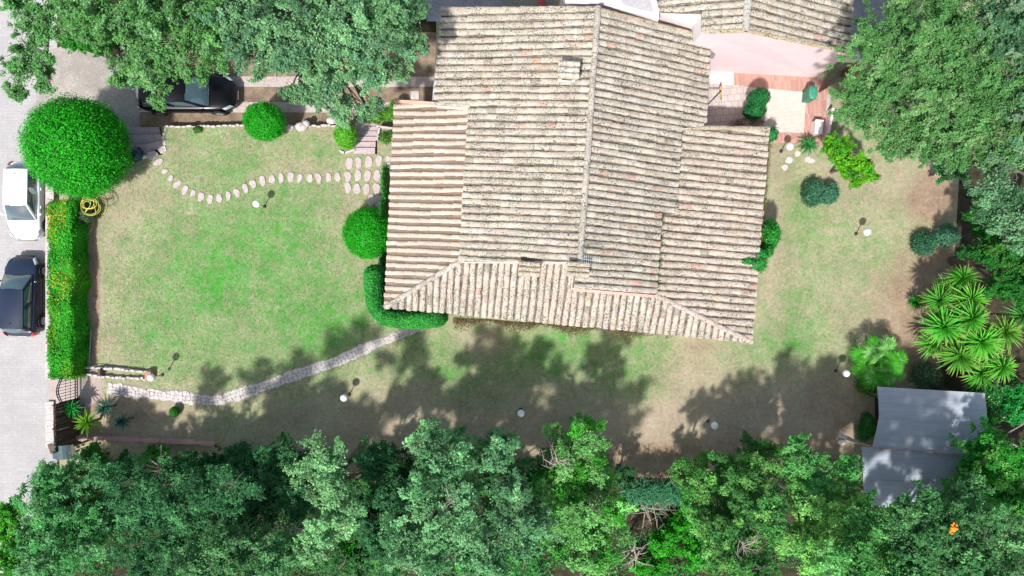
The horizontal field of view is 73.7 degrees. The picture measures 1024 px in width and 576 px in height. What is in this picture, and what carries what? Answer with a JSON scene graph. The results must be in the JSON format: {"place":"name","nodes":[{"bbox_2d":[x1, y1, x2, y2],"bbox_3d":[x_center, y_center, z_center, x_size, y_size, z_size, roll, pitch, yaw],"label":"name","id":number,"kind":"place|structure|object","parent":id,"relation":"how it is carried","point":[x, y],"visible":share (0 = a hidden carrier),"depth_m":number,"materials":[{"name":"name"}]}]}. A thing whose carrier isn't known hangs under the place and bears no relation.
{"place":"outdoors","nodes":[
{"label":"outdoors","id":0,"kind":"place"},
{"bbox_2d":[0,0,56,574],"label":"road","id":1,"kind":"structure","parent":0,"point":[24,394],"depth_m":35.20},
{"bbox_2d":[0,255,44,336],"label":"parked car","id":2,"kind":"object","parent":1,"relation":"on","point":[21,300],"visible":0.97,"depth_m":34.14,"materials":[{"name":"blue paint"}]},
{"bbox_2d":[0,161,47,240],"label":"parked car","id":3,"kind":"object","parent":1,"relation":"on","point":[23,203],"visible":0.84,"depth_m":34.02,"materials":[{"name":"white paint"}]},
{"bbox_2d":[49,370,102,407],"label":"entrance paving","id":4,"kind":"structure","parent":0,"point":[90,388],"depth_m":34.59,"materials":[{"name":"beige stone"}]},
{"bbox_2d":[63,400,84,419],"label":"yucca","id":5,"kind":"object","parent":4,"relation":"on","point":[69,408],"visible":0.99,"depth_m":33.54,"materials":[{"name":"green plant"}]},
{"bbox_2d":[35,46,139,126],"bbox_3d":[-21.973,-10.079,35.194,5.555,0.001,4.868,0,90,0],"label":"driveway apron","id":6,"kind":"object","parent":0,"point":[82,74],"visible":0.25,"depth_m":35.19,"materials":[{"name":"beige concrete"}]},
{"bbox_2d":[57,0,435,464],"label":"ground","id":7,"kind":"structure","parent":0,"point":[427,26],"depth_m":35.23,"materials":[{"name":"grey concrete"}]},
{"bbox_2d":[0,496,30,575],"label":"tree","id":8,"kind":"object","parent":7,"relation":"on","point":[11,514],"visible":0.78,"depth_m":33.00,"materials":[{"name":"green plant"}]},
{"bbox_2d":[0,0,97,104],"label":"locust tree","id":9,"kind":"object","parent":7,"relation":"on","point":[43,18],"visible":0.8,"depth_m":29.04,"materials":[{"name":"green plant"}]},
{"bbox_2d":[45,401,54,446],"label":"road wall","id":10,"kind":"structure","parent":7,"relation":"on","point":[49,420],"depth_m":34.46,"materials":[{"name":"stone"}]},
{"bbox_2d":[45,184,58,379],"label":"road wall","id":11,"kind":"structure","parent":7,"relation":"on","point":[49,195],"depth_m":34.46,"materials":[{"name":"paint"}]},
{"bbox_2d":[59,26,116,57],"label":"bush","id":12,"kind":"object","parent":7,"relation":"on","point":[73,45],"visible":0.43,"depth_m":33.79,"materials":[{"name":"green plant"}]},
{"bbox_2d":[120,127,161,154],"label":"stairs","id":13,"kind":"structure","parent":7,"relation":"on","point":[146,140],"depth_m":34.89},
{"bbox_2d":[54,0,243,112],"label":"broadleaf tree","id":14,"kind":"object","parent":7,"relation":"on","point":[152,57],"visible":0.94,"depth_m":27.35,"materials":[{"name":"green plant"}]},
{"bbox_2d":[193,0,431,129],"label":"oak tree","id":15,"kind":"object","parent":7,"relation":"on","point":[338,28],"visible":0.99,"depth_m":26.71,"materials":[{"name":"green plant"}]},
{"bbox_2d":[140,32,435,131],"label":"driveway","id":16,"kind":"structure","parent":0,"point":[424,66],"depth_m":35.20,"materials":[{"name":"brown soil"}]},
{"bbox_2d":[135,73,238,115],"bbox_3d":[-16.451,-9.836,34.365,4.973,1.670,2.277,0,90,0],"label":"parked car","id":17,"kind":"object","parent":16,"relation":"on","point":[218,94],"visible":0.72,"depth_m":34.19,"materials":[{"name":"black paint"}]},
{"bbox_2d":[165,124,335,127],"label":"stone wall","id":18,"kind":"structure","parent":16,"relation":"on","point":[318,126],"depth_m":34.57,"materials":[{"name":"beige stone"}]},
{"bbox_2d":[140,102,390,111],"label":"concrete track","id":19,"kind":"structure","parent":16,"relation":"on","point":[285,106],"depth_m":35.19,"materials":[{"name":"beige concrete"}]},
{"bbox_2d":[228,76,433,86],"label":"concrete track","id":20,"kind":"structure","parent":16,"relation":"on","point":[269,81],"depth_m":35.19,"materials":[{"name":"beige concrete"}]},
{"bbox_2d":[354,122,378,153],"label":"stairs","id":21,"kind":"structure","parent":16,"relation":"on","point":[366,143],"depth_m":34.80,"materials":[{"name":"beige stone"}]},
{"bbox_2d":[365,97,398,124],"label":"green bush","id":22,"kind":"object","parent":16,"relation":"on","point":[385,115],"visible":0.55,"depth_m":34.09,"materials":[{"name":"green plant"}]},
{"bbox_2d":[425,0,501,20],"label":"paving","id":23,"kind":"structure","parent":0,"point":[433,12],"depth_m":34.59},
{"bbox_2d":[503,0,554,6],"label":"paving","id":24,"kind":"structure","parent":0,"point":[516,3],"depth_m":34.59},
{"bbox_2d":[59,0,1023,479],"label":"lawn","id":25,"kind":"structure","parent":0,"point":[825,404],"depth_m":34.60,"materials":[{"name":"green plant"}]},
{"bbox_2d":[52,399,79,453],"bbox_3d":[-21.959,6.758,33.650,0.132,1.950,2.341,0,90,0],"label":"reed fence","id":26,"kind":"object","parent":25,"relation":"on","point":[68,433],"visible":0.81,"depth_m":33.43,"materials":[{"name":"brown wood"}]},
{"bbox_2d":[56,378,79,402],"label":"iron gate","id":27,"kind":"structure","parent":26,"relation":"attached to","point":[70,385],"depth_m":33.59,"materials":[{"name":"metal"}]},
{"bbox_2d":[43,198,91,380],"bbox_3d":[-22.040,0.091,33.828,1.731,1.681,9.091,0,90,0],"label":"hedge","id":28,"kind":"object","parent":25,"relation":"on","point":[67,334],"visible":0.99,"depth_m":33.33,"materials":[{"name":"green plant"}]},
{"bbox_2d":[52,445,84,459],"bbox_3d":[-21.853,7.961,33.750,1.100,1.700,0.700,0,90,0],"label":"canopy","id":29,"kind":"object","parent":25,"relation":"on","point":[62,453],"visible":0.82,"depth_m":33.02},
{"bbox_2d":[13,90,136,200],"bbox_3d":[-20.598,-6.691,32.492,4.953,4.930,5.244,0,90,0],"label":"round tree","id":30,"kind":"object","parent":25,"relation":"on","point":[72,146],"visible":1,"depth_m":31.13,"materials":[{"name":"green plant"}]},
{"bbox_2d":[72,410,102,437],"bbox_3d":[-20.817,6.638,33.825,1.472,1.550,1.611,0,90,0],"label":"young palm","id":31,"kind":"object","parent":25,"relation":"on","point":[84,422],"visible":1,"depth_m":33.41,"materials":[{"name":"green plant"}]},
{"bbox_2d":[77,201,98,224],"bbox_3d":[-21.221,-3.734,34.085,1.033,1.156,1.163,0,90,0],"label":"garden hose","id":32,"kind":"object","parent":25,"relation":"on","point":[86,218],"visible":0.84,"depth_m":33.85,"materials":[{"name":"yellow rubber"}]},
{"bbox_2d":[80,195,106,234],"bbox_3d":[-21.169,-3.692,34.020,2.063,1.085,1.091,-42,90,0],"label":"garden hose","id":33,"kind":"object","parent":25,"relation":"on","point":[82,204],"visible":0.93,"depth_m":33.57,"materials":[{"name":"yellow rubber"}]},
{"bbox_2d":[93,400,116,416],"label":"agave","id":34,"kind":"object","parent":25,"relation":"on","point":[103,409],"visible":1,"depth_m":33.55,"materials":[{"name":"green plant"}]},
{"bbox_2d":[82,373,146,380],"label":"stone wall","id":35,"kind":"structure","parent":25,"relation":"on","point":[117,377],"depth_m":34.40,"materials":[{"name":"grey stone"}]},
{"bbox_2d":[113,412,133,430],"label":"agave","id":36,"kind":"object","parent":25,"relation":"on","point":[122,421],"visible":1,"depth_m":33.57,"materials":[{"name":"green plant"}]},
{"bbox_2d":[72,441,199,473],"bbox_3d":[-18.410,8.341,33.627,5.960,2.158,1.823,0,90,0],"label":"bush","id":37,"kind":"object","parent":25,"relation":"on","point":[87,452],"visible":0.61,"depth_m":33.36,"materials":[{"name":"green plant"}]},
{"bbox_2d":[76,435,217,445],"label":"garden wall","id":38,"kind":"structure","parent":25,"relation":"on","point":[148,440],"depth_m":34.29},
{"bbox_2d":[83,429,299,575],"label":"oak tree","id":39,"kind":"object","parent":25,"relation":"on","point":[197,489],"visible":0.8,"depth_m":29.03,"materials":[{"name":"green plant"}]},
{"bbox_2d":[191,442,306,475],"bbox_3d":[-12.619,8.371,33.234,5.802,2.942,1.918,0,90,0],"label":"bush","id":40,"kind":"object","parent":25,"relation":"on","point":[215,458],"visible":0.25,"depth_m":32.77,"materials":[{"name":"green plant"}]},
{"bbox_2d":[241,100,286,141],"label":"round shrub","id":41,"kind":"object","parent":25,"relation":"on","point":[265,121],"visible":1,"depth_m":33.01,"materials":[{"name":"green plant"}]},
{"bbox_2d":[107,329,422,405],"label":"stone path","id":42,"kind":"structure","parent":25,"relation":"on","point":[112,383],"depth_m":34.59,"materials":[{"name":"grey stone"}]},
{"bbox_2d":[282,429,366,565],"bbox_3d":[-7.618,8.218,30.388,3.276,8.630,5.268,-13,90,0],"label":"broadleaf tree","id":43,"kind":"object","parent":25,"relation":"on","point":[326,530],"visible":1,"depth_m":26.88,"materials":[{"name":"green plant"}]},
{"bbox_2d":[332,123,358,149],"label":"shrub","id":44,"kind":"object","parent":25,"relation":"on","point":[345,138],"visible":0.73,"depth_m":33.45,"materials":[{"name":"green plant"}]},
{"bbox_2d":[271,435,425,564],"bbox_3d":[-6.872,8.777,31.406,7.184,6.608,4.837,26,90,0],"label":"oak tree","id":45,"kind":"object","parent":25,"relation":"on","point":[375,462],"visible":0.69,"depth_m":29.26,"materials":[{"name":"green plant"}]},
{"bbox_2d":[340,205,388,260],"bbox_3d":[-7.035,-2.676,33.322,2.593,2.681,2.747,0,90,0],"label":"round shrub","id":46,"kind":"object","parent":25,"relation":"on","point":[364,234],"visible":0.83,"depth_m":32.54,"materials":[{"name":"green plant"}]},
{"bbox_2d":[377,159,389,265],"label":"ivy","id":47,"kind":"object","parent":25,"relation":"on","point":[385,191],"visible":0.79,"depth_m":33.14,"materials":[{"name":"green plant"}]},
{"bbox_2d":[362,264,448,329],"bbox_3d":[-5.486,0.908,33.068,4.688,3.171,2.399,35,90,0],"label":"corner hedge","id":48,"kind":"object","parent":25,"relation":"on","point":[374,276],"visible":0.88,"depth_m":31.85,"materials":[{"name":"green plant"}]},
{"bbox_2d":[376,415,489,575],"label":"oak tree","id":49,"kind":"object","parent":25,"relation":"on","point":[434,538],"visible":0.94,"depth_m":26.99,"materials":[{"name":"green plant"}]},
{"bbox_2d":[458,426,561,575],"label":"broadleaf tree","id":50,"kind":"object","parent":25,"relation":"on","point":[515,516],"visible":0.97,"depth_m":27.65,"materials":[{"name":"green plant"}]},
{"bbox_2d":[383,5,769,344],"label":"house","id":51,"kind":"structure","parent":25,"relation":"on","point":[536,151],"depth_m":30.59,"materials":[{"name":"tile"}]},
{"bbox_2d":[453,317,675,343],"bbox_3d":[2.465,2.175,33.325,10.775,2.555,0.996,4,90,0],"label":"dry creeper","id":52,"kind":"object","parent":51,"relation":"attached to","point":[528,325],"visible":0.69,"depth_m":32.59,"materials":[{"name":"brown plant"}]},
{"bbox_2d":[760,144,772,244],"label":"dry creeper","id":53,"kind":"object","parent":51,"relation":"attached to","point":[767,171],"visible":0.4,"depth_m":32.84,"materials":[{"name":"brown plant"}]},
{"bbox_2d":[530,410,638,575],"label":"broadleaf tree","id":54,"kind":"object","parent":25,"relation":"on","point":[588,528],"visible":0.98,"depth_m":28.07,"materials":[{"name":"green plant"}]},
{"bbox_2d":[559,0,658,21],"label":"terrace wall","id":55,"kind":"structure","parent":25,"relation":"on","point":[619,6],"depth_m":30.00,"materials":[{"name":"paint"}]},
{"bbox_2d":[621,0,653,11],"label":"terrace floor","id":56,"kind":"structure","parent":55,"relation":"on","point":[644,5],"depth_m":29.99,"materials":[{"name":"tile"}]},
{"bbox_2d":[611,463,637,492],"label":"bush","id":57,"kind":"object","parent":25,"relation":"on","point":[626,471],"visible":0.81,"depth_m":32.58,"materials":[{"name":"green plant"}]},
{"bbox_2d":[667,449,726,542],"bbox_3d":[8.284,9.209,31.694,2.229,6.032,3.639,0,90,0],"label":"oak tree","id":58,"kind":"object","parent":25,"relation":"on","point":[697,467],"visible":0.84,"depth_m":29.87,"materials":[{"name":"green plant"}]},
{"bbox_2d":[657,0,859,76],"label":"neighbour house","id":59,"kind":"structure","parent":25,"relation":"on","point":[802,38],"depth_m":30.28,"materials":[{"name":"tile"}]},
{"bbox_2d":[797,135,819,155],"bbox_3d":[14.773,-7.082,34.102,1.286,0.996,1.184,0,90,0],"label":"cycad","id":60,"kind":"object","parent":25,"relation":"on","point":[809,144],"visible":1,"depth_m":33.85,"materials":[{"name":"green plant"}]},
{"bbox_2d":[797,176,841,208],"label":"lavender bush","id":61,"kind":"object","parent":25,"relation":"on","point":[814,192],"visible":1,"depth_m":33.85,"materials":[{"name":"green plant"}]},
{"bbox_2d":[820,130,881,189],"bbox_3d":[16.126,-5.985,33.129,3.620,3.155,1.678,41,90,0],"label":"lemon tree","id":62,"kind":"object","parent":25,"relation":"on","point":[852,167],"visible":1,"depth_m":32.15,"materials":[{"name":"green plant"}]},
{"bbox_2d":[856,411,876,442],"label":"round bush","id":63,"kind":"object","parent":25,"relation":"on","point":[866,429],"visible":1,"depth_m":33.87,"materials":[{"name":"green plant"}]},
{"bbox_2d":[854,377,880,397],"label":"undergrowth bush","id":64,"kind":"object","parent":25,"relation":"on","point":[859,386],"visible":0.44,"depth_m":33.93,"materials":[{"name":"green plant"}]},
{"bbox_2d":[847,332,908,391],"bbox_3d":[17.897,3.647,33.556,3.146,2.088,3.112,0,90,0],"label":"fan palm","id":65,"kind":"object","parent":25,"relation":"on","point":[895,362],"visible":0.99,"depth_m":33.04,"materials":[{"name":"green plant"}]},
{"bbox_2d":[857,387,986,507],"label":"shed","id":66,"kind":"structure","parent":25,"relation":"on","point":[915,428],"depth_m":32.23,"materials":[{"name":"grey metal"}]},
{"bbox_2d":[909,230,937,257],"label":"lavender bush","id":67,"kind":"object","parent":25,"relation":"on","point":[924,244],"visible":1,"depth_m":33.89,"materials":[{"name":"green plant"}]},
{"bbox_2d":[825,0,1023,177],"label":"spreading tree","id":68,"kind":"object","parent":25,"relation":"on","point":[956,64],"visible":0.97,"depth_m":26.94,"materials":[{"name":"green plant"}]},
{"bbox_2d":[908,357,943,389],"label":"dark bush","id":69,"kind":"object","parent":25,"relation":"on","point":[923,376],"visible":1,"depth_m":33.40,"materials":[{"name":"green plant"}]},
{"bbox_2d":[928,164,955,184],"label":"bush","id":70,"kind":"object","parent":25,"relation":"on","point":[941,179],"visible":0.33,"depth_m":33.19,"materials":[{"name":"green plant"}]},
{"bbox_2d":[933,222,961,249],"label":"lavender bush","id":71,"kind":"object","parent":25,"relation":"on","point":[947,236],"visible":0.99,"depth_m":33.72,"materials":[{"name":"green plant"}]},
{"bbox_2d":[967,0,1023,129],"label":"oak tree","id":72,"kind":"object","parent":25,"relation":"on","point":[1010,23],"visible":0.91,"depth_m":25.37,"materials":[{"name":"green plant"}]},
{"bbox_2d":[61,472,1023,575],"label":"woodland floor","id":73,"kind":"structure","parent":0,"point":[635,523],"depth_m":34.59,"materials":[{"name":"brown soil"}]},
{"bbox_2d":[6,452,148,575],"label":"broadleaf tree","id":74,"kind":"object","parent":73,"relation":"on","point":[75,527],"visible":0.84,"depth_m":29.92,"materials":[{"name":"green plant"}]},
{"bbox_2d":[161,488,317,575],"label":"oak tree","id":75,"kind":"object","parent":73,"relation":"on","point":[228,547],"visible":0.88,"depth_m":27.10,"materials":[{"name":"green plant"}]},
{"bbox_2d":[254,473,407,575],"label":"broadleaf tree","id":76,"kind":"object","parent":73,"relation":"on","point":[354,564],"visible":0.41,"depth_m":30.89,"materials":[{"name":"green plant"}]},
{"bbox_2d":[336,536,368,561],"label":"bush","id":77,"kind":"object","parent":73,"relation":"on","point":[342,545],"visible":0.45,"depth_m":31.31,"materials":[{"name":"green plant"}]},
{"bbox_2d":[453,455,562,575],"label":"broadleaf tree","id":78,"kind":"object","parent":73,"relation":"on","point":[533,570],"visible":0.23,"depth_m":31.29,"materials":[{"name":"green plant"}]},
{"bbox_2d":[80,458,1023,575],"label":"undergrowth","id":79,"kind":"object","parent":73,"relation":"on","point":[551,556],"visible":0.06,"depth_m":34.38,"materials":[{"name":"green plant"}]},
{"bbox_2d":[614,537,651,570],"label":"dead branch","id":80,"kind":"object","parent":73,"relation":"on","point":[632,549],"visible":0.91,"depth_m":32.45,"materials":[{"name":"grey wood"}]},
{"bbox_2d":[618,473,684,512],"bbox_3d":[6.895,9.873,33.390,3.749,2.421,2.000,0,90,0],"label":"bush","id":81,"kind":"object","parent":73,"relation":"on","point":[662,492],"visible":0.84,"depth_m":32.52,"materials":[{"name":"green plant"}]},
{"bbox_2d":[630,499,677,537],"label":"dead branch","id":82,"kind":"object","parent":73,"relation":"on","point":[653,507],"visible":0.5,"depth_m":33.71,"materials":[{"name":"wood"}]},
{"bbox_2d":[626,507,716,575],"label":"bush","id":83,"kind":"object","parent":73,"relation":"on","point":[662,545],"visible":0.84,"depth_m":33.31,"materials":[{"name":"green plant"}]},
{"bbox_2d":[689,429,821,575],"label":"oak tree","id":84,"kind":"object","parent":73,"relation":"on","point":[744,483],"visible":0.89,"depth_m":28.63,"materials":[{"name":"green plant"}]},
{"bbox_2d":[773,480,896,575],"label":"oak tree","id":85,"kind":"object","parent":73,"relation":"on","point":[815,527],"visible":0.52,"depth_m":28.16,"materials":[{"name":"green plant"}]},
{"bbox_2d":[781,431,946,575],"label":"broadleaf tree","id":86,"kind":"object","parent":73,"relation":"on","point":[863,527],"visible":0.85,"depth_m":26.54,"materials":[{"name":"green plant"}]},
{"bbox_2d":[880,475,1023,575],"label":"oak tree","id":87,"kind":"object","parent":73,"relation":"on","point":[1011,558],"visible":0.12,"depth_m":27.24,"materials":[{"name":"green plant"}]},
{"bbox_2d":[886,468,1021,575],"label":"oak tree","id":88,"kind":"object","parent":73,"relation":"on","point":[928,520],"visible":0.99,"depth_m":25.48,"materials":[{"name":"green plant"}]},
{"bbox_2d":[708,71,733,84],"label":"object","id":89,"kind":"structure","parent":0,"point":[724,78],"depth_m":34.58,"materials":[{"name":"white paint"}]},
{"bbox_2d":[704,80,831,134],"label":"courtyard paving","id":90,"kind":"structure","parent":0,"point":[729,106],"depth_m":34.59,"materials":[{"name":"tile"}]},
{"bbox_2d":[742,86,770,120],"bbox_3d":[11.997,-9.016,33.531,1.168,2.249,1.502,0,90,0],"label":"potted conifer","id":91,"kind":"object","parent":90,"relation":"on","point":[757,99],"visible":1,"depth_m":33.07,"materials":[{"name":"green plant"}]},
{"bbox_2d":[802,86,817,102],"bbox_3d":[14.875,-9.662,34.123,0.450,0.955,0.690,0,90,0],"label":"wheelie bin","id":92,"kind":"object","parent":90,"relation":"on","point":[809,94],"visible":1,"depth_m":33.79,"materials":[{"name":"green plastic"}]},
{"bbox_2d":[746,87,805,132],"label":"courtyard paving","id":93,"kind":"structure","parent":0,"point":[785,112],"depth_m":34.59,"materials":[{"name":"tile"}]},
{"bbox_2d":[734,73,831,95],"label":"brick paving","id":94,"kind":"structure","parent":0,"point":[793,83],"depth_m":34.58,"materials":[{"name":"red brick"}]},
{"bbox_2d":[771,133,803,143],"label":"brick paving","id":95,"kind":"structure","parent":0,"point":[792,138],"depth_m":34.58,"materials":[{"name":"pink ceramic"}]},
{"bbox_2d":[803,94,826,144],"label":"brick paving","id":96,"kind":"structure","parent":0,"point":[815,109],"depth_m":34.58,"materials":[{"name":"pink ceramic"}]},
{"bbox_2d":[810,119,823,135],"bbox_3d":[15.318,-8.046,34.322,0.400,0.555,0.700,5,90,0],"label":"white box","id":97,"kind":"object","parent":96,"relation":"on","point":[816,127],"visible":1,"depth_m":34.05,"materials":[{"name":"paint"}]},
{"bbox_2d":[821,108,833,141],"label":"pink wall","id":98,"kind":"structure","parent":96,"relation":"on","point":[827,125],"depth_m":34.18,"materials":[{"name":"paint"}]},
{"bbox_2d":[850,0,902,63],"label":"paving","id":99,"kind":"structure","parent":0,"point":[858,12],"depth_m":34.59,"materials":[{"name":"grey stone"}]},
{"bbox_2d":[875,160,1023,477],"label":"woodland floor","id":100,"kind":"structure","parent":0,"point":[953,383],"depth_m":34.59,"materials":[{"name":"brown soil"}]},
{"bbox_2d":[909,264,1023,390],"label":"yucca","id":101,"kind":"object","parent":100,"relation":"on","point":[961,316],"visible":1,"depth_m":31.74,"materials":[{"name":"green plant"}]},
{"bbox_2d":[938,130,1023,256],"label":"ash tree","id":102,"kind":"object","parent":100,"relation":"on","point":[1002,196],"visible":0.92,"depth_m":27.47,"materials":[{"name":"green plant"}]},
{"bbox_2d":[947,190,1023,309],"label":"dark tree","id":103,"kind":"object","parent":100,"relation":"on","point":[1007,283],"visible":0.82,"depth_m":30.61,"materials":[{"name":"green plant"}]},
{"bbox_2d":[948,413,1023,518],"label":"broadleaf tree","id":104,"kind":"object","parent":100,"relation":"on","point":[994,458],"visible":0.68,"depth_m":29.77,"materials":[{"name":"green plant"}]},
{"bbox_2d":[961,379,1010,425],"bbox_3d":[22.942,5.411,33.331,1.577,2.649,2.868,-22,90,0],"label":"flowering bush","id":105,"kind":"object","parent":100,"relation":"on","point":[993,395],"visible":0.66,"depth_m":32.45,"materials":[{"name":"green plant"}]},
{"bbox_2d":[980,299,1023,330],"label":"yucca","id":106,"kind":"object","parent":100,"relation":"on","point":[1018,315],"visible":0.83,"depth_m":31.59,"materials":[{"name":"green plant"}]},
{"bbox_2d":[995,373,1023,426],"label":"bush","id":107,"kind":"object","parent":100,"relation":"on","point":[1014,399],"visible":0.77,"depth_m":32.70,"materials":[{"name":"green plant"}]},
{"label":"terrace","id":108,"kind":"structure","parent":0,"visible":0},
{"bbox_2d":[742,248,770,273],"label":"climbing shrub","id":109,"kind":"object","parent":108,"relation":"on","point":[759,263],"visible":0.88,"depth_m":31.78,"materials":[{"name":"green plant"}]},
{"bbox_2d":[759,217,782,258],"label":"climbing shrub","id":110,"kind":"object","parent":108,"relation":"on","point":[771,234],"visible":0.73,"depth_m":32.32,"materials":[{"name":"green plant"}]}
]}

